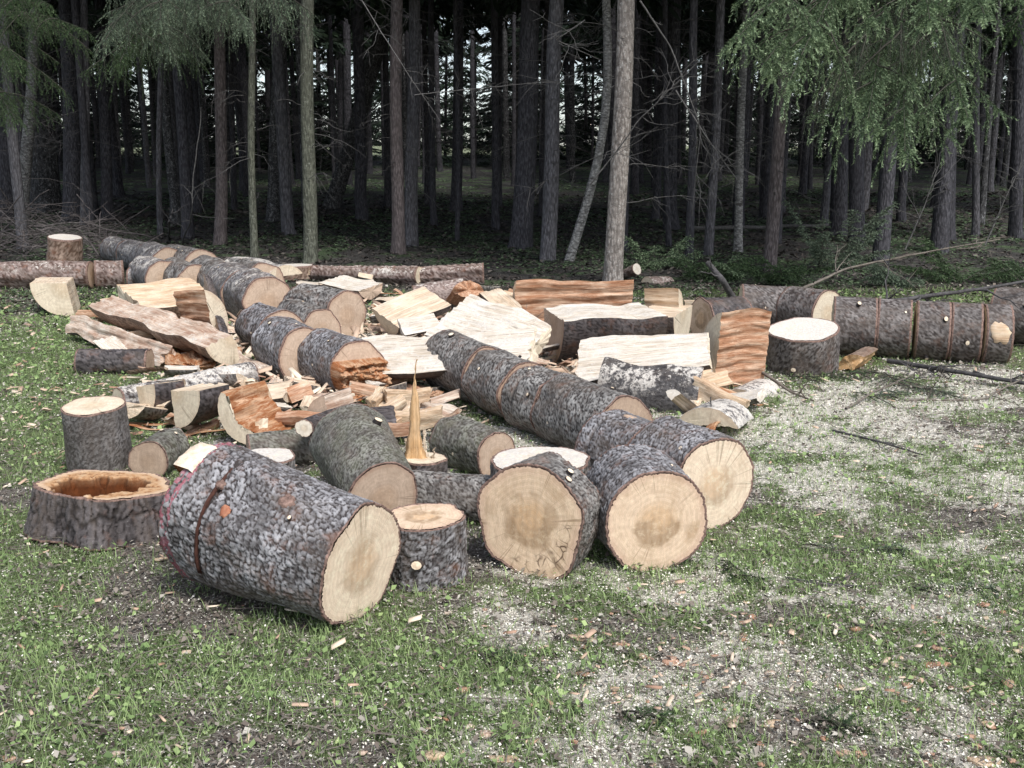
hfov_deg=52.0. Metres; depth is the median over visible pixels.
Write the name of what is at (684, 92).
spruce tree
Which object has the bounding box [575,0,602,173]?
spruce tree
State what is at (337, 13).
spruce tree
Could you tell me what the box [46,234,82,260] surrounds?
log round
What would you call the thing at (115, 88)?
spruce tree
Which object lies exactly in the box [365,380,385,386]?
split log
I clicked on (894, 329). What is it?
log round
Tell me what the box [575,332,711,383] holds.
wood slab
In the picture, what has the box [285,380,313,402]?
split log
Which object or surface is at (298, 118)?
spruce tree
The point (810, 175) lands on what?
spruce tree
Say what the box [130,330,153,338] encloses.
split log
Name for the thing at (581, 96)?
bush
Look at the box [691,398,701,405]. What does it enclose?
split log
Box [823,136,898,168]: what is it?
bush
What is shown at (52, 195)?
spruce tree
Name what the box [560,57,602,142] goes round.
spruce tree
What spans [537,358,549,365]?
split log
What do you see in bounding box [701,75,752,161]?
bush
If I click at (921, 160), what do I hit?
bush
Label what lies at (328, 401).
split log
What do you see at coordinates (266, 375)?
split log
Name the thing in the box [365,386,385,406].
split log
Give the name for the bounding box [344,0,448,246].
spruce tree
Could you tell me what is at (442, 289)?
split log
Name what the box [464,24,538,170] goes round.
spruce tree
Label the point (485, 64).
spruce tree
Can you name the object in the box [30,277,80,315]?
split log
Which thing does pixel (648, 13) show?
branch
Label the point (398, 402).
split log
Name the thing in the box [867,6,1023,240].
spruce tree
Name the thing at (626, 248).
spruce tree
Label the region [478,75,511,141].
spruce tree
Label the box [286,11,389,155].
spruce tree
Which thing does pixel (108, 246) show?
log round
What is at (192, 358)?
split log
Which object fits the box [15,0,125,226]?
spruce tree
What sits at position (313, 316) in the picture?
log round
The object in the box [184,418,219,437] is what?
split log
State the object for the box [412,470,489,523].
log round
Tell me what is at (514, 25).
spruce tree
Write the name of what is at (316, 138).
bush
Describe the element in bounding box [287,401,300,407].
split log
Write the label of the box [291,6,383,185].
spruce tree
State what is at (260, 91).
bush
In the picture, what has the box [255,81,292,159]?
bush
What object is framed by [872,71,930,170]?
spruce tree
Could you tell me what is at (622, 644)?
wood chip
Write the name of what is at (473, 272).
log
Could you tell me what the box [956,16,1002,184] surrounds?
spruce tree
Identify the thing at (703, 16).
spruce tree
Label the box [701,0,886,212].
spruce tree
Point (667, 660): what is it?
wood chip
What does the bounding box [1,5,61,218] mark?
spruce tree
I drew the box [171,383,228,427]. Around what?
split log
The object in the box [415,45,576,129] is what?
branch
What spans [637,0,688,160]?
spruce tree
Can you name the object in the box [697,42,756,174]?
spruce tree
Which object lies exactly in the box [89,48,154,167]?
spruce tree
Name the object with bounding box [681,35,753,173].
spruce tree
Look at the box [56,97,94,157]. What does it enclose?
bush
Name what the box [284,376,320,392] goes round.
split log
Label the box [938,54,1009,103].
spruce tree
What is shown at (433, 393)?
split log
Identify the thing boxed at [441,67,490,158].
bush
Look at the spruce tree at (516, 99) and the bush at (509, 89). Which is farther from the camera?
the bush at (509, 89)
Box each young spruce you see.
[87,0,174,233]
[403,0,489,240]
[575,0,737,246]
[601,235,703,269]
[664,254,762,282]
[696,253,747,280]
[731,256,834,285]
[781,199,900,270]
[860,261,924,288]
[890,236,1022,284]
[981,257,1023,284]
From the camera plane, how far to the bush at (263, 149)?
47.98 m
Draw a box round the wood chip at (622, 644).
[612,642,629,646]
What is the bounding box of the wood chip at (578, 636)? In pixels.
[567,634,595,641]
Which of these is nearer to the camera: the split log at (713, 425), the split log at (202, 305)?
the split log at (713, 425)
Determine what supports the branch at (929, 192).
attached to the spruce tree at (893, 38)
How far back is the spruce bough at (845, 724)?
2.87 m
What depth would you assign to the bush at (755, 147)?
47.74 m
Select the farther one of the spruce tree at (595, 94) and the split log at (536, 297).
the spruce tree at (595, 94)
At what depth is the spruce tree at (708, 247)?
17.04 m
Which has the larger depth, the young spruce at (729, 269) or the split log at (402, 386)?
the young spruce at (729, 269)
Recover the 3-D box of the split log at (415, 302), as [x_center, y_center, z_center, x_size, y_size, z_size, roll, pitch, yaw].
[-0.886,-0.649,9.381,0.583,0.380,0.483,-7,14,-31]
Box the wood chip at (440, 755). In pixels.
[425,749,445,761]
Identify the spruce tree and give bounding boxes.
[0,0,97,134]
[0,1,92,248]
[0,2,52,216]
[0,107,57,161]
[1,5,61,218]
[13,0,93,221]
[13,0,97,212]
[13,0,149,226]
[13,3,57,150]
[13,4,94,158]
[14,0,156,154]
[14,0,161,177]
[14,10,62,148]
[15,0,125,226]
[15,0,211,223]
[18,0,245,218]
[39,0,136,214]
[53,0,89,118]
[53,0,91,156]
[53,9,96,106]
[53,65,62,154]
[54,81,62,170]
[56,0,196,196]
[62,60,120,167]
[77,0,319,238]
[88,0,269,213]
[88,1,293,181]
[89,1,155,173]
[89,44,155,171]
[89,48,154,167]
[89,51,227,165]
[90,65,149,147]
[91,65,133,132]
[94,61,149,156]
[94,66,150,147]
[111,17,155,187]
[117,61,149,160]
[129,56,205,193]
[131,31,269,131]
[132,44,155,176]
[137,60,165,167]
[137,78,211,147]
[144,0,300,244]
[144,0,325,197]
[146,23,228,179]
[175,0,283,257]
[184,0,422,197]
[189,25,237,186]
[190,7,370,184]
[197,8,259,209]
[198,11,322,169]
[200,33,214,171]
[202,16,295,142]
[203,30,288,128]
[204,40,270,178]
[205,31,272,135]
[205,74,236,147]
[207,33,268,190]
[209,78,265,144]
[213,0,370,234]
[230,0,389,220]
[246,50,261,163]
[255,33,269,173]
[256,16,325,161]
[257,55,327,131]
[263,43,272,115]
[265,0,419,220]
[265,32,329,178]
[266,0,421,263]
[286,8,371,175]
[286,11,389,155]
[287,57,328,139]
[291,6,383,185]
[292,60,324,153]
[313,51,334,165]
[314,0,464,207]
[314,9,346,166]
[314,58,373,142]
[315,16,352,140]
[322,51,380,145]
[325,0,602,211]
[325,3,390,192]
[330,0,456,254]
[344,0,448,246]
[349,0,488,204]
[352,27,389,173]
[353,28,441,175]
[366,34,441,178]
[370,32,444,177]
[371,79,421,145]
[372,53,451,144]
[373,0,469,182]
[374,3,480,168]
[381,14,452,151]
[386,0,488,225]
[420,27,480,171]
[420,33,482,145]
[427,10,483,161]
[429,0,518,229]
[436,0,568,206]
[440,29,491,145]
[441,39,451,161]
[442,17,476,135]
[447,5,491,178]
[447,14,564,187]
[451,17,511,164]
[463,8,518,178]
[464,8,602,139]
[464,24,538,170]
[465,0,686,249]
[469,9,520,125]
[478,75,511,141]
[479,0,598,261]
[479,15,562,130]
[480,21,574,151]
[482,12,519,185]
[482,20,540,141]
[483,0,614,216]
[484,2,601,174]
[486,1,584,108]
[489,16,539,144]
[502,18,585,148]
[505,0,712,280]
[505,9,606,192]
[508,1,602,169]
[510,17,597,125]
[538,67,583,145]
[539,7,655,152]
[539,11,607,181]
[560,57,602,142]
[561,12,734,143]
[562,0,759,189]
[562,4,708,166]
[563,2,701,176]
[565,0,684,172]
[567,2,602,162]
[572,11,684,195]
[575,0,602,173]
[575,59,654,140]
[577,34,616,181]
[578,0,804,229]
[579,25,601,166]
[584,0,760,219]
[588,75,653,122]
[598,0,688,250]
[602,31,684,161]
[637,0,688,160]
[639,10,683,182]
[644,57,699,162]
[645,50,707,170]
[649,10,706,120]
[653,40,688,177]
[655,1,764,181]
[659,0,770,259]
[661,0,791,229]
[680,0,768,255]
[680,6,735,186]
[681,32,758,170]
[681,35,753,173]
[681,36,757,163]
[681,53,707,164]
[681,53,730,144]
[681,58,700,159]
[681,68,729,140]
[682,52,735,157]
[683,0,806,251]
[687,53,734,160]
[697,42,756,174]
[698,0,839,271]
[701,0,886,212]
[704,7,828,177]
[705,0,815,218]
[707,7,763,186]
[710,0,837,197]
[716,0,1023,262]
[721,1,810,184]
[723,5,800,191]
[733,56,798,145]
[748,28,833,195]
[750,3,804,243]
[754,0,829,176]
[768,13,838,227]
[779,4,874,172]
[789,4,832,188]
[790,2,880,116]
[790,66,831,158]
[791,52,831,145]
[791,54,832,164]
[791,57,832,164]
[792,52,827,165]
[816,0,1023,252]
[816,4,940,209]
[829,0,850,236]
[847,2,865,243]
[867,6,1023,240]
[871,0,1012,168]
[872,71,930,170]
[879,39,1011,207]
[880,42,936,221]
[896,67,927,166]
[908,27,937,181]
[917,18,986,150]
[920,63,1007,169]
[922,46,936,161]
[924,0,1012,224]
[924,58,970,146]
[925,32,1009,169]
[928,22,1008,175]
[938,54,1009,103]
[940,13,1023,235]
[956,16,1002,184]
[960,61,1008,144]
[961,3,1012,190]
[963,1,1023,238]
[964,13,1010,147]
[965,19,1011,183]
[966,54,1010,190]
[968,2,1012,185]
[969,50,1011,172]
[983,6,1012,131]
[999,64,1008,134]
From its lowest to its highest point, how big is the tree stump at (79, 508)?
0.244 m
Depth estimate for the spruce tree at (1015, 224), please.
19.50 m
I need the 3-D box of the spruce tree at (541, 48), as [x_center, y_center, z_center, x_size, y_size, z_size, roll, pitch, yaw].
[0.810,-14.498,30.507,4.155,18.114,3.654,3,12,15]
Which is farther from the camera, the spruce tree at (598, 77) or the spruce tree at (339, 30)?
the spruce tree at (598, 77)
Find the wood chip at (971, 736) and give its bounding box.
[963,733,976,738]
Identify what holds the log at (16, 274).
on the ground at (136, 176)
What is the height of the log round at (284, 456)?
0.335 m
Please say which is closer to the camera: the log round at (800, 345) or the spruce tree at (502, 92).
the log round at (800, 345)
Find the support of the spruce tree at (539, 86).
on the ground at (136, 176)
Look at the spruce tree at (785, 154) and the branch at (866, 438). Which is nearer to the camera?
the branch at (866, 438)
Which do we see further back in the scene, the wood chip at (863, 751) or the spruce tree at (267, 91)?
the spruce tree at (267, 91)
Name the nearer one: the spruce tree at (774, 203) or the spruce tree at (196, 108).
the spruce tree at (774, 203)
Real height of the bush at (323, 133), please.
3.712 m
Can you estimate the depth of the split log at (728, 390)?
6.92 m
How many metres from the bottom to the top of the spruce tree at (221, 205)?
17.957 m
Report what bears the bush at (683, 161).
on the ground at (136, 176)
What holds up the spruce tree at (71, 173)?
on the ground at (136, 176)
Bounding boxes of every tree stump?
[23,469,170,551]
[404,359,447,472]
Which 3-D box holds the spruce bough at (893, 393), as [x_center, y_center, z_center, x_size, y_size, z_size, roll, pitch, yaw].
[2.499,0.102,7.053,0.438,0.110,0.470,7,13,29]
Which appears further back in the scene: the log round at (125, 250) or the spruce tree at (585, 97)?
the spruce tree at (585, 97)
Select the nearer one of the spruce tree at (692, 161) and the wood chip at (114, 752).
the wood chip at (114, 752)
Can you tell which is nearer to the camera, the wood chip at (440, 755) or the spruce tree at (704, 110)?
the wood chip at (440, 755)
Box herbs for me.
[0,288,1023,767]
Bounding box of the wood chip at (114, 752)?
[112,750,120,757]
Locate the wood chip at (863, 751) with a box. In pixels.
[851,749,866,758]
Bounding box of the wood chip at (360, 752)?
[358,750,367,754]
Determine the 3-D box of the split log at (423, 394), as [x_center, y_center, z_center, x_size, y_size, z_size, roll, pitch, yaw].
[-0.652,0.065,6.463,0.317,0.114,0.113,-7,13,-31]
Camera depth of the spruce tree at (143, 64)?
55.44 m
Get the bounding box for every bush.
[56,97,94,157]
[90,98,95,161]
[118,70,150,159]
[143,98,174,170]
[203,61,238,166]
[204,82,215,155]
[205,89,237,161]
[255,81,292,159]
[255,90,265,154]
[255,93,265,160]
[255,94,296,168]
[255,131,267,166]
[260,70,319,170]
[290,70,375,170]
[314,96,330,160]
[314,118,329,161]
[315,96,353,166]
[319,107,354,170]
[351,99,381,160]
[418,98,451,168]
[420,114,451,165]
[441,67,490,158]
[463,64,517,166]
[477,80,537,158]
[489,88,565,160]
[537,80,561,160]
[559,85,598,156]
[559,113,594,166]
[559,125,583,158]
[564,99,596,157]
[565,124,590,165]
[576,68,602,160]
[643,67,687,165]
[652,112,687,161]
[700,87,757,166]
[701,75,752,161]
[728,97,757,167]
[750,78,757,160]
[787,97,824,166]
[788,81,827,159]
[794,76,830,161]
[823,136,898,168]
[899,90,935,168]
[913,130,930,165]
[916,81,963,158]
[921,135,964,167]
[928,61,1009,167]
[957,84,970,163]
[995,106,1003,166]
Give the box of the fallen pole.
[694,203,874,232]
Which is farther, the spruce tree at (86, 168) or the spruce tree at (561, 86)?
the spruce tree at (561, 86)
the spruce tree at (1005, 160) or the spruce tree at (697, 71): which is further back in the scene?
the spruce tree at (697, 71)
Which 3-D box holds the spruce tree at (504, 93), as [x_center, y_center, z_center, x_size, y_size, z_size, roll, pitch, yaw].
[-0.038,-14.045,32.411,4.088,16.082,4.028,-2,12,-10]
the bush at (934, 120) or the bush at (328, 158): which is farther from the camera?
the bush at (934, 120)
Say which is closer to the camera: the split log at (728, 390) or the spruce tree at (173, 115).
the split log at (728, 390)
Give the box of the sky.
[58,13,1006,145]
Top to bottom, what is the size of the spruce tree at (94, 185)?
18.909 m
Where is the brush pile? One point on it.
(58, 227)
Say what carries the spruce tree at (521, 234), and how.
on the ground at (136, 176)
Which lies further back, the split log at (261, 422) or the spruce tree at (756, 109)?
the spruce tree at (756, 109)
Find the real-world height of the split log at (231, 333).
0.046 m
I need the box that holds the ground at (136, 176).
[0,146,1023,767]
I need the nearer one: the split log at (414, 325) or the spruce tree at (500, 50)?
the split log at (414, 325)
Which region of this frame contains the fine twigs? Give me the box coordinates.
[0,316,1023,767]
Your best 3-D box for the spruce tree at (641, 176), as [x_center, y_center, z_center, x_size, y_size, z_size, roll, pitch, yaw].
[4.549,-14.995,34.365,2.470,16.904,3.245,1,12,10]
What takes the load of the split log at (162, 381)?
on the splinter heap
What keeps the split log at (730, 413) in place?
on the ground at (136, 176)
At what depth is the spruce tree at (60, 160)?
44.98 m
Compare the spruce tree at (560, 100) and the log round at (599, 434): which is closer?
the log round at (599, 434)
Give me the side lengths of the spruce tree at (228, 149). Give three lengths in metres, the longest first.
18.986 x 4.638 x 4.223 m
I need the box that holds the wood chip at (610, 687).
[609,686,619,690]
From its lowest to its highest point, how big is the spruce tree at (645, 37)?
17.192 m
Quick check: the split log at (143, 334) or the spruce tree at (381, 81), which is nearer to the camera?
the split log at (143, 334)
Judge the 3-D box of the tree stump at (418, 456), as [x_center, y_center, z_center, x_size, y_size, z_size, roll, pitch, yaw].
[-0.401,0.213,4.795,0.206,0.663,0.218,8,14,35]
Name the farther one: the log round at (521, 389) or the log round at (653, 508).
the log round at (521, 389)
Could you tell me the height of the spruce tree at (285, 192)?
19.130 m
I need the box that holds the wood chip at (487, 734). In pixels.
[479,729,493,737]
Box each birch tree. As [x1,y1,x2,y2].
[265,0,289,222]
[320,2,390,208]
[564,0,611,261]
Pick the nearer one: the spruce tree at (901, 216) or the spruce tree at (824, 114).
the spruce tree at (901, 216)
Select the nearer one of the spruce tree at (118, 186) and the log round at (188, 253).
the log round at (188, 253)
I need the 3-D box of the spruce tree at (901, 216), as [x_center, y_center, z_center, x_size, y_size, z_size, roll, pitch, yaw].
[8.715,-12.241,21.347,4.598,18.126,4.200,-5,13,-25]
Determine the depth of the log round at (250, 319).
8.64 m
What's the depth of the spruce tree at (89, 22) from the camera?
35.16 m
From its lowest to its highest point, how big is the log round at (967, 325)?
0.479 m
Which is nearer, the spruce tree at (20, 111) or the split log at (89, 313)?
the split log at (89, 313)
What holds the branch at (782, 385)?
on the ground at (136, 176)
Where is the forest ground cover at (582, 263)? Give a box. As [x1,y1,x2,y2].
[0,175,1023,314]
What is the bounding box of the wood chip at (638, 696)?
[634,694,642,700]
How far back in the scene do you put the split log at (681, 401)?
6.14 m
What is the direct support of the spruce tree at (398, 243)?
on the ground at (136, 176)
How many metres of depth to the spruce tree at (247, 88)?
49.09 m
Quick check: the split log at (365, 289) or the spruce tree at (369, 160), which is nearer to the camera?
the split log at (365, 289)
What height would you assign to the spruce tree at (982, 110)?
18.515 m
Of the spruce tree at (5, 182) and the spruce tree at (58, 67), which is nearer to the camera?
the spruce tree at (5, 182)
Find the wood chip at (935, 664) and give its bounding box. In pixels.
[923,661,951,668]
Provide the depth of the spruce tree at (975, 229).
19.94 m
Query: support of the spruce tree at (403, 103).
on the ground at (136, 176)
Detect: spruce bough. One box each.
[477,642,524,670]
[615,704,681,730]
[711,559,771,588]
[776,369,885,384]
[797,542,920,558]
[804,704,875,749]
[850,390,914,404]
[858,372,968,398]
[903,578,1009,604]
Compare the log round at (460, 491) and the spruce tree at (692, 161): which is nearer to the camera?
the log round at (460, 491)
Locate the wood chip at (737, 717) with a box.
[726,715,743,723]
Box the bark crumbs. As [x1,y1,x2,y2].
[0,299,1022,767]
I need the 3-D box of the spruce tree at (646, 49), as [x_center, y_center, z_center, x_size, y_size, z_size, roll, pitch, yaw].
[4.970,-15.899,37.885,5.950,16.888,5.448,8,14,33]
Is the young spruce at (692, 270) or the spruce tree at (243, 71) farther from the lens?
the spruce tree at (243, 71)
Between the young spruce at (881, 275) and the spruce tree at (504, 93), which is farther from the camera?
the spruce tree at (504, 93)
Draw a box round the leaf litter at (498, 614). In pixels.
[0,280,1023,767]
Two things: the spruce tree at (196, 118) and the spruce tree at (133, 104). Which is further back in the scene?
the spruce tree at (133, 104)
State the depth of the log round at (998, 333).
8.15 m
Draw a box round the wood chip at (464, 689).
[457,686,469,692]
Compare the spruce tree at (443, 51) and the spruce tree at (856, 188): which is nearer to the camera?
the spruce tree at (856, 188)
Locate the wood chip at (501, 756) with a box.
[486,755,521,762]
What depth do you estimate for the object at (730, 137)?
46.07 m
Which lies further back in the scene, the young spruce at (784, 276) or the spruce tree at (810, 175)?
the spruce tree at (810, 175)
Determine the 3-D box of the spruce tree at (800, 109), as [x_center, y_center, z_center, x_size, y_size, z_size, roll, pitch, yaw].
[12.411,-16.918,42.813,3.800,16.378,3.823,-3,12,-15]
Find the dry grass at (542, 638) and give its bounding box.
[0,302,1023,767]
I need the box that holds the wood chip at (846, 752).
[841,748,849,754]
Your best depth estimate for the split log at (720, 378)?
7.24 m
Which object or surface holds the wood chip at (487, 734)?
on the ground at (136, 176)
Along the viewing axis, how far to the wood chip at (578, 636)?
3.41 m
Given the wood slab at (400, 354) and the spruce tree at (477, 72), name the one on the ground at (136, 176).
the spruce tree at (477, 72)
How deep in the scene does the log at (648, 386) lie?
6.67 m
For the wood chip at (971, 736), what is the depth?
2.82 m
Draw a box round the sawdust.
[0,291,1023,767]
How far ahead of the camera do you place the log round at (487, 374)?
6.37 m
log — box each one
[0,260,94,288]
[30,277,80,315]
[65,315,175,366]
[74,348,154,374]
[75,310,98,317]
[89,295,239,364]
[92,336,126,349]
[93,317,102,321]
[94,260,124,288]
[112,362,260,403]
[117,278,203,317]
[126,366,168,374]
[126,402,167,420]
[129,422,172,426]
[129,424,159,430]
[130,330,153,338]
[136,380,184,413]
[143,401,169,407]
[148,379,185,385]
[164,347,215,370]
[164,365,199,375]
[164,413,214,434]
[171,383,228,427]
[173,290,227,328]
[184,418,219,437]
[191,429,225,435]
[218,373,257,387]
[218,381,294,443]
[228,329,235,334]
[238,350,268,368]
[246,429,315,465]
[255,418,267,428]
[260,373,269,380]
[267,380,291,402]
[269,378,327,400]
[275,410,320,424]
[276,402,292,410]
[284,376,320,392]
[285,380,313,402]
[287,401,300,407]
[295,406,339,436]
[300,395,319,410]
[307,387,353,411]
[310,265,421,284]
[318,275,382,299]
[348,381,422,407]
[358,272,372,279]
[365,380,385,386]
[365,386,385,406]
[369,315,378,323]
[370,405,396,422]
[372,287,450,334]
[372,296,396,302]
[382,387,430,403]
[382,395,406,410]
[386,382,406,389]
[388,382,443,401]
[388,421,409,436]
[389,379,425,385]
[393,288,402,293]
[394,405,442,429]
[396,403,419,422]
[397,313,439,335]
[411,278,463,301]
[420,263,483,283]
[420,402,461,416]
[430,389,460,403]
[431,386,440,392]
[446,280,483,305]
[479,288,521,307]
[481,286,501,290]
[503,290,512,297]
[513,279,633,320]
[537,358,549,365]
[541,344,559,352]
[623,263,640,278]
[641,276,673,283]
[644,288,682,307]
[649,305,691,333]
[666,389,696,412]
[680,399,753,428]
[684,300,694,304]
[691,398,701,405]
[692,376,750,407]
[702,369,733,386]
[704,308,771,388]
[706,421,719,429]
[719,387,762,405]
[730,388,765,404]
[732,379,782,397]
[839,346,877,369]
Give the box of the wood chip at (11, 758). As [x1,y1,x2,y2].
[2,755,16,761]
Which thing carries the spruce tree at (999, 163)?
on the ground at (136, 176)
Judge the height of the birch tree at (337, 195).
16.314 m
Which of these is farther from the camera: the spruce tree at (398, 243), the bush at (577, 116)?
the bush at (577, 116)
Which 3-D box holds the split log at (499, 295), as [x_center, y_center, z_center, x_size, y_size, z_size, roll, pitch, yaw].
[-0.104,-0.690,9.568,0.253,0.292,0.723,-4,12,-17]
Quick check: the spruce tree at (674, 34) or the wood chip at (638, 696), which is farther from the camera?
the spruce tree at (674, 34)
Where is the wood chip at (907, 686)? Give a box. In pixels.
[901,681,912,688]
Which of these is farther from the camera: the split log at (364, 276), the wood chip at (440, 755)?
the split log at (364, 276)
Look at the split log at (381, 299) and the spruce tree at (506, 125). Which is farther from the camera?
the spruce tree at (506, 125)
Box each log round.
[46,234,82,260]
[60,396,131,470]
[99,236,130,260]
[116,240,144,268]
[126,267,136,283]
[128,256,171,283]
[128,427,189,476]
[132,242,176,260]
[158,441,401,625]
[162,257,201,282]
[166,244,217,261]
[190,255,224,286]
[207,262,248,311]
[222,268,289,316]
[224,257,285,282]
[234,302,304,346]
[251,316,316,379]
[252,448,295,468]
[277,298,341,333]
[283,263,312,280]
[283,283,366,335]
[297,328,391,401]
[308,403,417,509]
[389,503,468,591]
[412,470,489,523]
[425,329,502,405]
[429,414,514,474]
[461,349,541,417]
[476,451,600,579]
[490,446,589,477]
[500,365,560,436]
[531,373,653,448]
[574,409,650,466]
[586,444,707,571]
[629,415,754,528]
[690,296,752,332]
[739,284,786,324]
[766,317,839,375]
[776,286,839,321]
[831,296,877,356]
[875,298,912,358]
[911,300,951,360]
[947,302,983,362]
[979,304,1014,363]
[990,287,1023,344]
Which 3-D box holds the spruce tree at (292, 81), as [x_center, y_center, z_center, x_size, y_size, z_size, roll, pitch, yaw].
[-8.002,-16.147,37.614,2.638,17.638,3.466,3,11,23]
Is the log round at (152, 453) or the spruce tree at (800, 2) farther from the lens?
the spruce tree at (800, 2)
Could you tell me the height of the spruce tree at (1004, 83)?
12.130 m
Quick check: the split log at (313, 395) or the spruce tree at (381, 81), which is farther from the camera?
the spruce tree at (381, 81)
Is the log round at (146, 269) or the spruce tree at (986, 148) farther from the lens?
the spruce tree at (986, 148)
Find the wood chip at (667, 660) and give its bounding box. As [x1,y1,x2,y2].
[662,655,679,666]
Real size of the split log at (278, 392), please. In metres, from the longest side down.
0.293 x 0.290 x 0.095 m
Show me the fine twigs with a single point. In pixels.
(860, 746)
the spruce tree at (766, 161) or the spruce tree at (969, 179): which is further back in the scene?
the spruce tree at (969, 179)
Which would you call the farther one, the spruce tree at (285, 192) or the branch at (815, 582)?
the spruce tree at (285, 192)
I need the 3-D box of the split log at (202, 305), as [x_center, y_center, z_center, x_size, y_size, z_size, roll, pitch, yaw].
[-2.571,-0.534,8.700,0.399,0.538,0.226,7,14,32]
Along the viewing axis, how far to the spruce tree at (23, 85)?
37.69 m
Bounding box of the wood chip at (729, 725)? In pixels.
[727,722,736,727]
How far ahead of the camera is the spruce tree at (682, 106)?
44.60 m
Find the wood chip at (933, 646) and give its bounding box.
[931,644,941,650]
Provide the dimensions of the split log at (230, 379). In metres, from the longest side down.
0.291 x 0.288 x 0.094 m
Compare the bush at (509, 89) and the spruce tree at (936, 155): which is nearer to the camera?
the spruce tree at (936, 155)
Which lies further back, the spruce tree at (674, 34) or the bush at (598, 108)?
the bush at (598, 108)
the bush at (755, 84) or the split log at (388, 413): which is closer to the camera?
the split log at (388, 413)
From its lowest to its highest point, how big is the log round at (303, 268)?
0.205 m
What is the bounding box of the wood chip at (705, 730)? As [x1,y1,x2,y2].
[684,729,706,736]
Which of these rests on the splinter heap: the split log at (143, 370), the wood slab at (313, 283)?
the split log at (143, 370)
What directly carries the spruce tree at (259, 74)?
on the ground at (136, 176)
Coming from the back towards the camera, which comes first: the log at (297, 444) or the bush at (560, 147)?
the bush at (560, 147)
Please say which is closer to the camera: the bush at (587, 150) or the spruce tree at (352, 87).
the spruce tree at (352, 87)
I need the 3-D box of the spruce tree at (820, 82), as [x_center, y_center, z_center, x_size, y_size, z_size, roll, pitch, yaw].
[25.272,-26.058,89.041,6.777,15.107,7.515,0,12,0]
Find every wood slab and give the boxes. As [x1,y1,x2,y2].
[203,274,228,333]
[225,256,301,275]
[296,279,375,284]
[361,328,538,379]
[424,294,551,353]
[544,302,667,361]
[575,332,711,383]
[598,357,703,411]
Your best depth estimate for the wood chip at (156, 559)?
4.11 m
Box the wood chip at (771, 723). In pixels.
[764,719,780,727]
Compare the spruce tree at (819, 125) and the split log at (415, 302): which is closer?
the split log at (415, 302)
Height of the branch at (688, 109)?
1.325 m
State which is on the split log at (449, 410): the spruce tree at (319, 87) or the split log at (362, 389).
the split log at (362, 389)
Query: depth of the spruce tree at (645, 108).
50.56 m
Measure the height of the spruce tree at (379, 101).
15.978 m
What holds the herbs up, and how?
on the ground at (136, 176)
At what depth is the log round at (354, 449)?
4.50 m
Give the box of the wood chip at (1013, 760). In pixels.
[1007,758,1016,763]
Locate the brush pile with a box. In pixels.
[0,188,163,260]
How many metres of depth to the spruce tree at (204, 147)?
34.04 m
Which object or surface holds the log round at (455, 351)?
on the ground at (136, 176)
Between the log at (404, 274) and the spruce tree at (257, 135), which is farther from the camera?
the spruce tree at (257, 135)
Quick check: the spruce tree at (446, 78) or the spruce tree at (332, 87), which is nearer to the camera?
the spruce tree at (332, 87)
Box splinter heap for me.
[109,297,689,422]
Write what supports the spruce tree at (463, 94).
on the ground at (136, 176)
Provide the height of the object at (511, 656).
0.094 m
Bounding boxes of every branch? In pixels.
[160,205,184,238]
[173,107,235,242]
[360,0,439,125]
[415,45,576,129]
[531,10,616,78]
[590,42,717,184]
[607,0,741,227]
[675,90,764,206]
[701,258,735,296]
[761,371,813,401]
[785,570,861,586]
[803,235,1007,290]
[832,429,926,455]
[845,360,922,409]
[878,247,1023,308]
[886,359,1023,385]
[896,137,959,249]
[904,358,1023,404]
[976,151,1023,245]
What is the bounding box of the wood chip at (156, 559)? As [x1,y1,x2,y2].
[154,556,166,560]
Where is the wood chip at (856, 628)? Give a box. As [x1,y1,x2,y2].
[849,626,859,630]
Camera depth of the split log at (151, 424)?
6.23 m
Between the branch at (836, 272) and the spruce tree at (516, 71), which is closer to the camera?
the branch at (836, 272)
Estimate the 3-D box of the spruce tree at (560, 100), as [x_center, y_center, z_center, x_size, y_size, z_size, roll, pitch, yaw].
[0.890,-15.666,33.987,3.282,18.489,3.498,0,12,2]
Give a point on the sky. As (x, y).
(262, 78)
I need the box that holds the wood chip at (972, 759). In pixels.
[966,755,996,767]
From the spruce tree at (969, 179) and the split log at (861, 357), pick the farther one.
the spruce tree at (969, 179)
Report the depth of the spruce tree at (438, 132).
43.33 m
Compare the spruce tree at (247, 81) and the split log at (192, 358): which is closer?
the split log at (192, 358)
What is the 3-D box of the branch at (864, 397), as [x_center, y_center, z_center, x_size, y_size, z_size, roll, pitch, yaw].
[2.469,-0.023,7.125,1.113,0.212,0.216,-10,16,-42]
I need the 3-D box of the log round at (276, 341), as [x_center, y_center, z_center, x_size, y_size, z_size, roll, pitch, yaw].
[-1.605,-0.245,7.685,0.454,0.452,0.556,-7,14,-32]
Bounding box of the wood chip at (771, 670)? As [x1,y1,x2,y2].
[764,669,774,676]
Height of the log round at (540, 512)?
0.464 m
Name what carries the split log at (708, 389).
on the split log
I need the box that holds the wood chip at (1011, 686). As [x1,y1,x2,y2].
[1001,679,1015,688]

